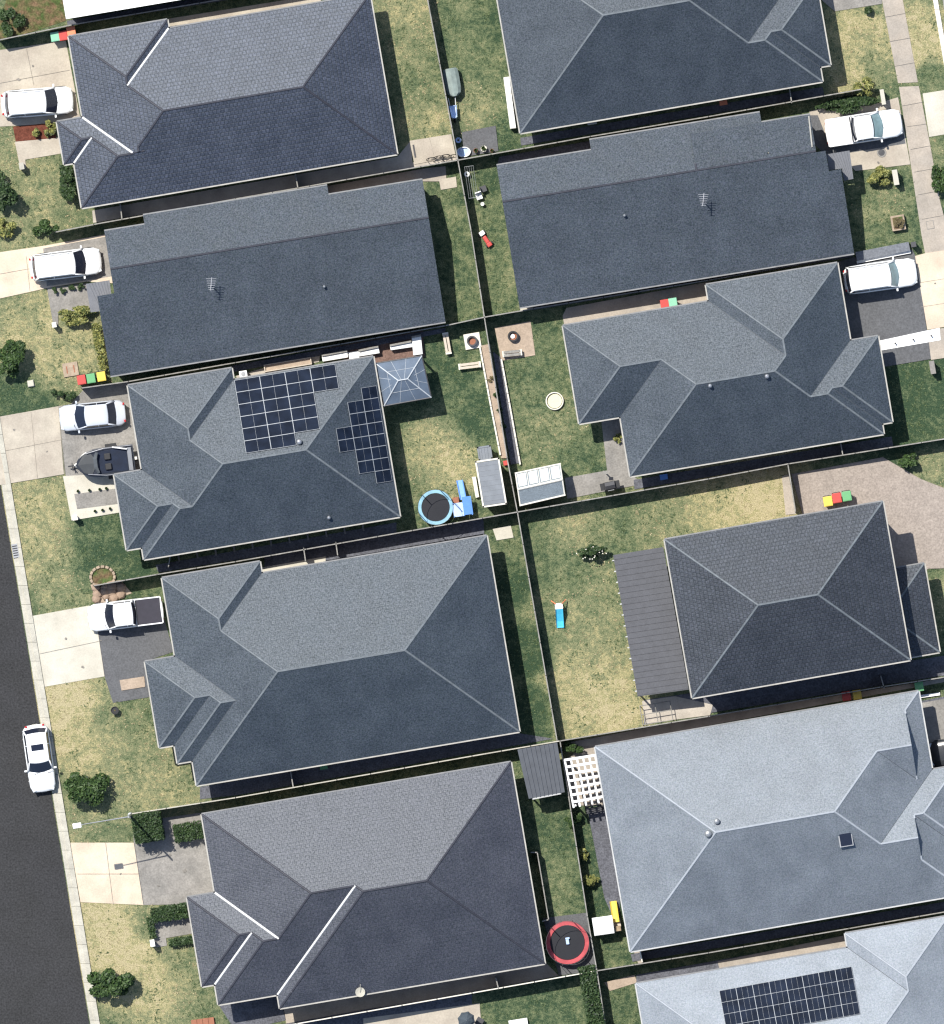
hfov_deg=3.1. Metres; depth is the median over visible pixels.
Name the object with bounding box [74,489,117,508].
path
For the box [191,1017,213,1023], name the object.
paver stack
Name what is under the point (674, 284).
path
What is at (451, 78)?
covered trailer
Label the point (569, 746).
bush
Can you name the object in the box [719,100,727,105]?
crate
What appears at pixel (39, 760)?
parked car
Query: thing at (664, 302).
wheelie bin
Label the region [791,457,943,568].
driveway
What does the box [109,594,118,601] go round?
boulder
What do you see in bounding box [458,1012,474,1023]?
parasol
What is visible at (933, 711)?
driveway
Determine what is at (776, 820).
house
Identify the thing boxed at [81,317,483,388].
fence
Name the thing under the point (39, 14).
garden bed
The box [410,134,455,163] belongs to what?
patio
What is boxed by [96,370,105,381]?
wheelie bin
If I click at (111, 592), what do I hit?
boulder
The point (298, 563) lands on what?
path
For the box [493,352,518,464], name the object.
garden bed
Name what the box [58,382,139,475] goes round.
driveway
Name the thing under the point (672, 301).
wheelie bin
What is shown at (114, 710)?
plant pot
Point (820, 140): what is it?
driveway
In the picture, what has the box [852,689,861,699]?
wheelie bin
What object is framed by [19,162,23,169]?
letterbox
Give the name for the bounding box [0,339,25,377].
tree
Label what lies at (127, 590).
garden bed
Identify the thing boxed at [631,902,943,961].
path
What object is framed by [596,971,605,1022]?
fence
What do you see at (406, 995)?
path
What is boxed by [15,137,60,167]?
path
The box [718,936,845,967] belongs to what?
path
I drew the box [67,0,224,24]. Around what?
path
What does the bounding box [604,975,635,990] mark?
path
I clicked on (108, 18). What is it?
fence
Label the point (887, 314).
driveway
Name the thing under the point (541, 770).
shelter
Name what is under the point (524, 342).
patio
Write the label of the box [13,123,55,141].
garden bed
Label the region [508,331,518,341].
fire pit
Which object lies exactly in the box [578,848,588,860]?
bush
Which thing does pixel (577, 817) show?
bush
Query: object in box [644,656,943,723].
path
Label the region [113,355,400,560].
house
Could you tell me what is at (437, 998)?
fence
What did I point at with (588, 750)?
patio
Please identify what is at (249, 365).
path
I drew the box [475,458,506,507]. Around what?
garden shed
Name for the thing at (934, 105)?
driveway
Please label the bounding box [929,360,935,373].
letterbox
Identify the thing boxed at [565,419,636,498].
path
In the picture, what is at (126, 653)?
driveway
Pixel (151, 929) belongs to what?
hedge
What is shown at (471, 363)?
bench
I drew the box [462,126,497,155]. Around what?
patio
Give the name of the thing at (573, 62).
house
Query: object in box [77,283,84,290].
shrub
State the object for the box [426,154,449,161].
bicycle
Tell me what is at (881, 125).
pickup truck
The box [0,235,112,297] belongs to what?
driveway
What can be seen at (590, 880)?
bush
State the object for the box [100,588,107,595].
boulder
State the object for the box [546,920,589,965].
trampoline
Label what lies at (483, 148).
plant pot
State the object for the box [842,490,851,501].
wheelie bin
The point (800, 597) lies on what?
house
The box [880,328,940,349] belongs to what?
path
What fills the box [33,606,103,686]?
driveway
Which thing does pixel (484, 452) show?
garden shed
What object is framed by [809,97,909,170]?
driveway
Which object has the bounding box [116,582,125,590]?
boulder
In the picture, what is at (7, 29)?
bush
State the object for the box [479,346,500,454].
edging wall
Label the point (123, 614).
pickup truck
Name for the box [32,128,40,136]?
bush
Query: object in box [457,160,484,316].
fence
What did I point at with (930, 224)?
access lid
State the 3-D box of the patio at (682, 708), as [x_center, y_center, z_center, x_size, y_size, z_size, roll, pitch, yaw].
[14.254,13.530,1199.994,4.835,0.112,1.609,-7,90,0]
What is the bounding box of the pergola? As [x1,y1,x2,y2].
[564,754,602,807]
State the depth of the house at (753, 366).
1196.49 m
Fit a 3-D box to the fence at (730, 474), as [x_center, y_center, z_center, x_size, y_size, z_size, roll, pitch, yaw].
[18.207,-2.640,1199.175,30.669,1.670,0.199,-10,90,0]
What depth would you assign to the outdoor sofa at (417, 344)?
1199.38 m
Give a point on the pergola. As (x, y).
(588, 784)
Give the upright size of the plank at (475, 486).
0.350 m
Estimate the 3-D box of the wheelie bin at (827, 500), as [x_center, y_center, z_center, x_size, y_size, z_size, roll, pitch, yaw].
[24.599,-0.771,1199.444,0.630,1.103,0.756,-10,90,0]
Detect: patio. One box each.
[363,1003,480,1023]
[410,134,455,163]
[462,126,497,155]
[495,321,534,360]
[543,913,595,975]
[564,744,603,805]
[642,696,712,723]
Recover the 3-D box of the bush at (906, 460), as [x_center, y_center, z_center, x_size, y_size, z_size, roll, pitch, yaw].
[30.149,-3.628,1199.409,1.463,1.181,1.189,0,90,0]
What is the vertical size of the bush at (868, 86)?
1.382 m
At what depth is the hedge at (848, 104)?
1199.11 m
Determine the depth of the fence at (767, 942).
1198.35 m
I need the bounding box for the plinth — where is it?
[463,332,481,349]
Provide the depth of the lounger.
1199.65 m
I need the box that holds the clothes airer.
[464,166,477,198]
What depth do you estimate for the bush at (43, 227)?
1198.86 m
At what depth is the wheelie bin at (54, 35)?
1198.96 m
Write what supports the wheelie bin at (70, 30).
on the ground at (42, 512)
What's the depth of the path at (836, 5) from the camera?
1199.96 m
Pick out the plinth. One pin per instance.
(477, 336)
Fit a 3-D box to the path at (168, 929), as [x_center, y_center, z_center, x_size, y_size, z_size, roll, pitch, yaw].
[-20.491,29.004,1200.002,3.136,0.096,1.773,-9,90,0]
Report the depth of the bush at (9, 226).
1199.27 m
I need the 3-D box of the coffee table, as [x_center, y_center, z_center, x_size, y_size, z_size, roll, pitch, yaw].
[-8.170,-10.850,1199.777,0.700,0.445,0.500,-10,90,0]
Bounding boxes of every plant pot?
[111,706,118,713]
[481,145,486,151]
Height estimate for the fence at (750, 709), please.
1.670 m
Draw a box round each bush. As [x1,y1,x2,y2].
[0,7,25,36]
[0,217,16,238]
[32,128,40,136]
[32,219,59,235]
[44,119,55,137]
[50,388,57,397]
[57,305,94,325]
[57,390,76,400]
[563,740,583,753]
[564,813,581,828]
[576,544,607,559]
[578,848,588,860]
[583,874,599,885]
[613,433,621,443]
[852,76,874,95]
[864,6,872,13]
[866,165,891,185]
[894,217,904,228]
[897,451,917,467]
[931,165,943,192]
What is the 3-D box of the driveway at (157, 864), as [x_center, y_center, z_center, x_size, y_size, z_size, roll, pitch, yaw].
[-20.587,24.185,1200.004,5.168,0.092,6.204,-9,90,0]
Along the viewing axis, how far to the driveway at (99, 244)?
1199.95 m
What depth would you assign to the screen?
1198.80 m
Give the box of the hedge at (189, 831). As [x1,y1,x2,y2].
[172,820,203,843]
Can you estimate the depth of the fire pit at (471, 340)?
1199.60 m
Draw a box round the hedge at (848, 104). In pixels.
[814,94,879,114]
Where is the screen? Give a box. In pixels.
[530,852,548,921]
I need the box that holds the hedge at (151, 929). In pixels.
[146,917,157,938]
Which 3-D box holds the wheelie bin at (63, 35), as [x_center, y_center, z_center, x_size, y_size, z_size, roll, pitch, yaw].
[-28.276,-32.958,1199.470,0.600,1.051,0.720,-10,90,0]
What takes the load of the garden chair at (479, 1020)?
on the ground at (42, 512)
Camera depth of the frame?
1199.23 m
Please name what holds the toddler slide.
on the ground at (42, 512)
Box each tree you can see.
[0,169,17,212]
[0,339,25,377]
[63,771,110,806]
[86,967,134,997]
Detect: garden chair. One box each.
[475,191,482,199]
[475,1017,483,1023]
[479,185,486,192]
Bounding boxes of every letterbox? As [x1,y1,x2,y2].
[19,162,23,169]
[150,939,154,946]
[880,89,885,104]
[892,169,898,184]
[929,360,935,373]
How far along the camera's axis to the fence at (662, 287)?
1198.35 m
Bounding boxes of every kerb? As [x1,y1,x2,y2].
[0,422,99,1023]
[933,0,943,61]
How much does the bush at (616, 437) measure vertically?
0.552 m
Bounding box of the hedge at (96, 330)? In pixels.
[91,322,108,370]
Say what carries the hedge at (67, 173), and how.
on the ground at (42, 512)
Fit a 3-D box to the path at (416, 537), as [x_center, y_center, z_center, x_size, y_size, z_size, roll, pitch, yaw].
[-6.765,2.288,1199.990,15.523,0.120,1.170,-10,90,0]
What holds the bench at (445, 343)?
on the ground at (42, 512)
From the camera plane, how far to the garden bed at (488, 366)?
1199.88 m
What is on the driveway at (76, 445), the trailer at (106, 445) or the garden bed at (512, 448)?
the trailer at (106, 445)
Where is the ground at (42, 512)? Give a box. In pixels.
[0,0,943,1023]
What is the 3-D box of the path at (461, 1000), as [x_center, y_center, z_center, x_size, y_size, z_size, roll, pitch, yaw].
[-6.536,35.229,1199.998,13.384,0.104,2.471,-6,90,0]
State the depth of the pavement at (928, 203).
1199.96 m
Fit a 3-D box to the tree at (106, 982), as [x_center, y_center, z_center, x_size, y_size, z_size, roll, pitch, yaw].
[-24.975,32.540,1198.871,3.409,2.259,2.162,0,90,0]
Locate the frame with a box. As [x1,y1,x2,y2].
[640,701,672,724]
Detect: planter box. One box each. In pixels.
[264,357,311,371]
[890,214,905,230]
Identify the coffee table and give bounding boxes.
[348,351,358,358]
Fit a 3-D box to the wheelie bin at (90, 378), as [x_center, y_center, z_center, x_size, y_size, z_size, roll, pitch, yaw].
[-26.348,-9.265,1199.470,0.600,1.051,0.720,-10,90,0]
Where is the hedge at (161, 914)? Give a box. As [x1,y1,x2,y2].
[150,902,188,923]
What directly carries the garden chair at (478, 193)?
on the ground at (42, 512)
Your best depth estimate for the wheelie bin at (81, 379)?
1198.96 m
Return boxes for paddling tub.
[457,147,470,156]
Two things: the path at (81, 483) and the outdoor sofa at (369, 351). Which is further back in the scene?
the path at (81, 483)
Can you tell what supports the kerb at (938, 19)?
on the ground at (42, 512)
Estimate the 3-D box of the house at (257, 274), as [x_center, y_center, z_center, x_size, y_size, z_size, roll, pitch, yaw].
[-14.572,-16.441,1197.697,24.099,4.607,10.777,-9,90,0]
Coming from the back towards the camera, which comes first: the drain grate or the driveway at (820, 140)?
the driveway at (820, 140)
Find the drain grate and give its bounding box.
[11,544,18,557]
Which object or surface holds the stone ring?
on the ground at (42, 512)
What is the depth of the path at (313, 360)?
1199.96 m
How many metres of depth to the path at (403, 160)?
1199.95 m
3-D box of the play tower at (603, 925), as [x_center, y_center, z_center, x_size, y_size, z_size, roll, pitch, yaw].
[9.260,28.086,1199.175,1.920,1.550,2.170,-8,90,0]
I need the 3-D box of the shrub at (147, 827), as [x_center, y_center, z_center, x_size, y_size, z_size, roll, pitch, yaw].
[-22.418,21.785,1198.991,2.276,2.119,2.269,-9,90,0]
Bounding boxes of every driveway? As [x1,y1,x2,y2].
[0,41,79,126]
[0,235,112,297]
[0,406,63,484]
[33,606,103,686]
[43,237,110,285]
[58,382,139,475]
[70,843,142,904]
[98,620,172,702]
[133,812,212,904]
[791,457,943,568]
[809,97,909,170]
[810,115,905,155]
[837,249,930,366]
[915,250,943,329]
[922,699,943,766]
[923,90,943,136]
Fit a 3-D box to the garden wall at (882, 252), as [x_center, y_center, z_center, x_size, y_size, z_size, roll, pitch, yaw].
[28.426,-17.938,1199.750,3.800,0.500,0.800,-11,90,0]
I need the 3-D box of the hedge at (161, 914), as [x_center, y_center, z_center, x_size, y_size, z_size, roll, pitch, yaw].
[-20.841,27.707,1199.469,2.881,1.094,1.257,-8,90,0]
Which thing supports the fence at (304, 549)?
on the ground at (42, 512)
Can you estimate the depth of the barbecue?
1199.10 m
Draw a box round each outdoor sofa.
[322,350,347,361]
[358,346,379,355]
[390,340,411,349]
[411,334,422,354]
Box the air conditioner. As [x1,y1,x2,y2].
[239,370,247,376]
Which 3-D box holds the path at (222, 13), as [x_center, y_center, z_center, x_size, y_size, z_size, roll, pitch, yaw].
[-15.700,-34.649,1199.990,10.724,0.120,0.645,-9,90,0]
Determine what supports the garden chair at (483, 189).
on the ground at (42, 512)
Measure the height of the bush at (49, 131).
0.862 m
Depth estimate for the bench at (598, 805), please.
1199.53 m
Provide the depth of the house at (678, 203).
1196.85 m
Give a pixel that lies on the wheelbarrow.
(453, 110)
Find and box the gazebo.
[376,355,431,406]
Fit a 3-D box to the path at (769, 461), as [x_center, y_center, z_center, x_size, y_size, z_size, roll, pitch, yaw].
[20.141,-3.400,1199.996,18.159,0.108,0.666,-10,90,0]
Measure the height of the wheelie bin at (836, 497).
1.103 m
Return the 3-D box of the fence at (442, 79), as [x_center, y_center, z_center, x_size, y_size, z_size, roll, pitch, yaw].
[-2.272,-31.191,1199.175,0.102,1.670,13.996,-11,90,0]
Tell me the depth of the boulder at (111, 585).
1199.72 m
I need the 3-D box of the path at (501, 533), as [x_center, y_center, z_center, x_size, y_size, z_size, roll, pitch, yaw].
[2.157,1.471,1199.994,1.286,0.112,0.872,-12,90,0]
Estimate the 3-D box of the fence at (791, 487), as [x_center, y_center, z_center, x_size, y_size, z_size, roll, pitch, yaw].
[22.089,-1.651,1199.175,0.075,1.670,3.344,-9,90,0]
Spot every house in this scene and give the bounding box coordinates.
[56,0,397,208]
[63,0,176,18]
[86,178,445,376]
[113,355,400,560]
[144,534,520,786]
[186,761,545,1009]
[496,0,831,134]
[496,111,853,308]
[562,262,893,477]
[594,690,943,952]
[612,500,940,698]
[635,915,943,1023]
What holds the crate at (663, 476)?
on the ground at (42, 512)
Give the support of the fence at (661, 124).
on the ground at (42, 512)
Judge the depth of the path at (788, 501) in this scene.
1199.95 m
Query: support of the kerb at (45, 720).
on the ground at (42, 512)
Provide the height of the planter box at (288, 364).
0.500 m
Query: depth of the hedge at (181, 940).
1199.46 m
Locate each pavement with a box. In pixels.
[882,0,917,82]
[899,86,943,252]
[929,328,943,359]
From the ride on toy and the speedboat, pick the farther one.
the ride on toy
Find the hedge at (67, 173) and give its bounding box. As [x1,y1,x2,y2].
[59,164,76,201]
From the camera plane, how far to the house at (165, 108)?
1196.42 m
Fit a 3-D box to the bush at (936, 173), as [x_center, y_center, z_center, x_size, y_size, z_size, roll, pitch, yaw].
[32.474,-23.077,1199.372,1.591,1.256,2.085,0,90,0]
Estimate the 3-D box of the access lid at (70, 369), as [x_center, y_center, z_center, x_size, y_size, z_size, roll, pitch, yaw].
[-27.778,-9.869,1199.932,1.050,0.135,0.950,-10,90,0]
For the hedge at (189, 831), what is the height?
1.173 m
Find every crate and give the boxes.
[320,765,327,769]
[660,474,667,479]
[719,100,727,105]
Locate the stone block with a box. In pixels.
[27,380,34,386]
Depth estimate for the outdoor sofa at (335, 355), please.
1199.40 m
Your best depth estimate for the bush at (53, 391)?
1199.55 m
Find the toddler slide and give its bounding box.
[551,599,565,627]
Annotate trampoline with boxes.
[418,489,452,525]
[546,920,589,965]
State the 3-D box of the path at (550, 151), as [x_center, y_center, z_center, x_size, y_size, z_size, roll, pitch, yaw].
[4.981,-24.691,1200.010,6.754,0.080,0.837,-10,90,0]
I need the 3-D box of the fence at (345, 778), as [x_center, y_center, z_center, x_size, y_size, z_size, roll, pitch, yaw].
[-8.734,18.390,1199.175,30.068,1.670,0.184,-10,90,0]
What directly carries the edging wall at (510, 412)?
on the ground at (42, 512)
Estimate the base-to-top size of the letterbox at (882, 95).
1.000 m
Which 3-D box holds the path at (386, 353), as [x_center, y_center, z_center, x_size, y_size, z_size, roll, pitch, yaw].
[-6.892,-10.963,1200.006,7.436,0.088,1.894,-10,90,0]
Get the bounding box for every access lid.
[62,361,78,376]
[926,220,934,229]
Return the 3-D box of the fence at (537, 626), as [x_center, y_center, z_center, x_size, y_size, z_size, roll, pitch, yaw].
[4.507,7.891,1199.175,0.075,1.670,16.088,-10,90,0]
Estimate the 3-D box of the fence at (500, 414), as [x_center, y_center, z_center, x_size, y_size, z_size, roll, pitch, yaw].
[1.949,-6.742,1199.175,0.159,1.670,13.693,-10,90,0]
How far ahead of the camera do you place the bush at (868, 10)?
1199.46 m
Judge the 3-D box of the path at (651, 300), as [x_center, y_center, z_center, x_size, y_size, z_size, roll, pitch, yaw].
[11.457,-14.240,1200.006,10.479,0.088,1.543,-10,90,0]
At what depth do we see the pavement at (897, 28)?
1199.97 m
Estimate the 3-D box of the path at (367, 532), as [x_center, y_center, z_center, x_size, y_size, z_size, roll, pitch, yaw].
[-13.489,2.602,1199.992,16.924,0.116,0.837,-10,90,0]
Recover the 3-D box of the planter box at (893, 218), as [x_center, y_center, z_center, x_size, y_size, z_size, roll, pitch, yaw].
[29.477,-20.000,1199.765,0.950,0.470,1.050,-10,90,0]
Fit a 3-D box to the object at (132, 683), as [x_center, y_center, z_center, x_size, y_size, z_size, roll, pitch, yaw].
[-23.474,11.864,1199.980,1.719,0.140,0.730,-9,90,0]
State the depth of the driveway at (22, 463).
1199.94 m
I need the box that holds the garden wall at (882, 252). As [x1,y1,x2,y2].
[855,242,910,263]
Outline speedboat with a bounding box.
[76,444,138,476]
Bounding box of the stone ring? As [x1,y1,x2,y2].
[89,565,115,588]
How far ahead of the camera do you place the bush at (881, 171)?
1199.24 m
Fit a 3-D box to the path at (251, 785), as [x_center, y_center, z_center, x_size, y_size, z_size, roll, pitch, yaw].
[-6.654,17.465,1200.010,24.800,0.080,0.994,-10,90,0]
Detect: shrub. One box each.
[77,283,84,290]
[130,810,165,843]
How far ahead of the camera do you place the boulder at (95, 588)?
1199.73 m
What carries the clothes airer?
on the ground at (42, 512)
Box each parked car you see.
[1,84,73,118]
[22,724,56,792]
[29,245,101,281]
[59,400,125,432]
[843,257,917,293]
[929,739,943,766]
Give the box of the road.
[0,485,88,1023]
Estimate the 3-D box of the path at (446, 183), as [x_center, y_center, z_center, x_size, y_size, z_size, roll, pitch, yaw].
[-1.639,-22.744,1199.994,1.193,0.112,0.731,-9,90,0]
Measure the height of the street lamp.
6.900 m
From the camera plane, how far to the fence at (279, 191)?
1198.35 m
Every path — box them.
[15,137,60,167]
[47,283,89,326]
[63,475,118,519]
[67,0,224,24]
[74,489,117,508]
[92,142,458,222]
[154,918,191,946]
[156,523,395,571]
[169,0,320,25]
[200,733,551,798]
[220,996,284,1023]
[232,328,445,371]
[236,356,319,377]
[262,556,325,571]
[264,519,483,566]
[283,963,558,1022]
[286,994,471,1023]
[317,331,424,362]
[326,534,482,560]
[327,166,445,192]
[439,177,456,189]
[493,525,513,539]
[498,141,590,163]
[520,87,823,144]
[532,255,852,309]
[561,678,943,745]
[563,282,709,323]
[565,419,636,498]
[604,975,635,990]
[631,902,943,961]
[634,437,892,488]
[636,953,756,981]
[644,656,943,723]
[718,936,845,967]
[782,474,795,514]
[822,0,881,10]
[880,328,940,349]
[922,697,943,767]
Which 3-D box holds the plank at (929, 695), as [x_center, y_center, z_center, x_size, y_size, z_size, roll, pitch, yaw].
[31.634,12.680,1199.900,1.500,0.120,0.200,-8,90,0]
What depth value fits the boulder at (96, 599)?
1199.73 m
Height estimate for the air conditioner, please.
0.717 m
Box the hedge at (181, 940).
[168,935,192,946]
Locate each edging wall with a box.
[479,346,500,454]
[501,359,520,464]
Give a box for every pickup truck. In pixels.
[87,596,163,632]
[825,108,902,146]
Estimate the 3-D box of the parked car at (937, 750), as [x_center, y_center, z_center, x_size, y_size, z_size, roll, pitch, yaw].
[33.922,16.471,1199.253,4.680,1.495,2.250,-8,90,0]
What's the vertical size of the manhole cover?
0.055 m
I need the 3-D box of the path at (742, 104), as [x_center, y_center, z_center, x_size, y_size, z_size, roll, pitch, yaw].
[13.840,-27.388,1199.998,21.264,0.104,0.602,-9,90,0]
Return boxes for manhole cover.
[877,148,885,156]
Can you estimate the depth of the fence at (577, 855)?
1198.35 m
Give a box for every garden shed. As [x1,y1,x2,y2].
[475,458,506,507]
[477,445,492,459]
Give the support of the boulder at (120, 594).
on the garden bed at (127, 590)
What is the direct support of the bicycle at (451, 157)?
on the patio at (442, 145)
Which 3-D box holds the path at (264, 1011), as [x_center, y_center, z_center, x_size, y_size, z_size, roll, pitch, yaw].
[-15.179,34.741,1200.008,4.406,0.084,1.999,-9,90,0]
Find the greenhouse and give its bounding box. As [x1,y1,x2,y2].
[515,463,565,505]
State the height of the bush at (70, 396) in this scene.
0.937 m
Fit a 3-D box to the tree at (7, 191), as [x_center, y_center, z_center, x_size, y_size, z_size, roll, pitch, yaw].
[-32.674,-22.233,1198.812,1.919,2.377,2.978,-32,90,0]
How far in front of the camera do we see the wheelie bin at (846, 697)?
1198.96 m
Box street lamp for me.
[72,812,130,828]
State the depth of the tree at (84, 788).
1198.41 m
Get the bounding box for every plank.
[472,477,478,497]
[921,692,939,697]
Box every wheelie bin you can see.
[50,31,59,41]
[58,30,67,40]
[66,25,75,35]
[77,374,85,384]
[86,372,95,383]
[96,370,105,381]
[660,298,668,307]
[668,297,677,305]
[823,495,832,506]
[832,492,841,503]
[841,690,850,700]
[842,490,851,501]
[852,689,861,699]
[914,681,923,690]
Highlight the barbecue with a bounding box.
[600,480,619,490]
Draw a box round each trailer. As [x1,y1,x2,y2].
[68,443,115,478]
[443,67,460,97]
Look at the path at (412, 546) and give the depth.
1199.93 m
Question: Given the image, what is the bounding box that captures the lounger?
[509,1018,527,1023]
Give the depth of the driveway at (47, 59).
1199.96 m
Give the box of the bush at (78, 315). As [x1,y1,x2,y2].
[57,305,94,325]
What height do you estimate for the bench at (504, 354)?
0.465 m
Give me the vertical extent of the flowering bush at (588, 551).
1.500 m
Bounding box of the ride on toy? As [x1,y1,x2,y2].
[478,230,493,247]
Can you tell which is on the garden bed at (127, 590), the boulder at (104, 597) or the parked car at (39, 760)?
the boulder at (104, 597)
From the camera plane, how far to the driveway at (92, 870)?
1199.96 m
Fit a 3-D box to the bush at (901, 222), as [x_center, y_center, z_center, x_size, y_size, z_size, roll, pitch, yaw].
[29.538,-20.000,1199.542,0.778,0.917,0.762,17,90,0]
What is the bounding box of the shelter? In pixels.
[518,743,564,798]
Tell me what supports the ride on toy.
on the ground at (42, 512)
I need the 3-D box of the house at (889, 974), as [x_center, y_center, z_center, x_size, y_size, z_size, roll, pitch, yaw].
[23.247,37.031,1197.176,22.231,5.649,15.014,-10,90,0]
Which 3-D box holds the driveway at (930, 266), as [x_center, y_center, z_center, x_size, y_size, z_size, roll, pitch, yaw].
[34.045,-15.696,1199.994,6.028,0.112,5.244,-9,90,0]
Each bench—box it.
[442,332,451,353]
[458,361,480,369]
[502,349,521,356]
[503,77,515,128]
[585,804,601,813]
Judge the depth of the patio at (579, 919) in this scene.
1199.97 m
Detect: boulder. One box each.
[92,583,100,590]
[92,590,101,596]
[92,596,100,602]
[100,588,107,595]
[102,595,108,600]
[107,581,116,589]
[108,589,116,595]
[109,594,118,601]
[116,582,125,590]
[116,590,125,598]
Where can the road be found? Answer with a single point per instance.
(41, 982)
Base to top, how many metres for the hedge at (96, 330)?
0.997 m
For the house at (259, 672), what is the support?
on the ground at (42, 512)
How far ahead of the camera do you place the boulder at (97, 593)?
1199.72 m
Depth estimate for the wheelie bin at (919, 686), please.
1198.96 m
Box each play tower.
[452,480,472,516]
[592,901,621,935]
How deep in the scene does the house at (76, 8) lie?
1197.23 m
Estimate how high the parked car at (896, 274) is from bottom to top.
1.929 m
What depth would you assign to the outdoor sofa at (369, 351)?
1199.40 m
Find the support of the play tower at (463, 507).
on the ground at (42, 512)
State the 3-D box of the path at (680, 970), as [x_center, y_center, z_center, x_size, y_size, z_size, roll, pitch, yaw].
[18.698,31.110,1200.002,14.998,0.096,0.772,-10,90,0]
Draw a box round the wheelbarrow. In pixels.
[448,97,456,122]
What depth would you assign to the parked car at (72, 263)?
1198.55 m
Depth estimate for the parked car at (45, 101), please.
1198.58 m
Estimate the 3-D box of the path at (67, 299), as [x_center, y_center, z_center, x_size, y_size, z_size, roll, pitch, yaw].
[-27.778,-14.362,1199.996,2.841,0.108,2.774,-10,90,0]
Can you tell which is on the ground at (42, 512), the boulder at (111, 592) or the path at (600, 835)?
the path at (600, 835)
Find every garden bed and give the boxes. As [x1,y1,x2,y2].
[0,0,65,39]
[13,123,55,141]
[91,580,130,602]
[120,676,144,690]
[481,344,507,457]
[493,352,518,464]
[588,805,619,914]
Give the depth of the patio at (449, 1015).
1199.94 m
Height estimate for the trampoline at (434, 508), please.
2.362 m
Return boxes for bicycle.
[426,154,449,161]
[434,154,458,162]
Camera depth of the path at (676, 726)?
1199.93 m
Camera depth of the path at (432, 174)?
1199.94 m
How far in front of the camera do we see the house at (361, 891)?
1196.28 m
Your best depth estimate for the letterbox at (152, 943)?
1198.95 m
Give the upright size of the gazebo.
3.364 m
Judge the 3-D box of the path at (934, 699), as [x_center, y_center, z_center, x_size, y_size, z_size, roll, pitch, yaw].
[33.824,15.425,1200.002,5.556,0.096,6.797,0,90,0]
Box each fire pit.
[467,336,476,345]
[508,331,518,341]
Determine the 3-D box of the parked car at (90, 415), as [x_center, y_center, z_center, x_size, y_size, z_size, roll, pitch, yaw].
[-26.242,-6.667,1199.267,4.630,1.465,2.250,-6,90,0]
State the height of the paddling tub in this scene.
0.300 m
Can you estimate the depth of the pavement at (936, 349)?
1199.93 m
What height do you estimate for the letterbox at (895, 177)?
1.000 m
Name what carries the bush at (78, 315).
on the ground at (42, 512)
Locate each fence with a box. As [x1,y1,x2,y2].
[0,0,219,40]
[55,160,456,232]
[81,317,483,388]
[93,512,516,585]
[131,741,559,813]
[294,971,595,1023]
[427,0,457,159]
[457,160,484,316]
[458,89,861,160]
[484,255,851,317]
[484,318,517,510]
[517,511,557,740]
[518,438,943,511]
[559,677,943,740]
[560,741,596,969]
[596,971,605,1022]
[597,911,943,970]
[787,464,795,511]

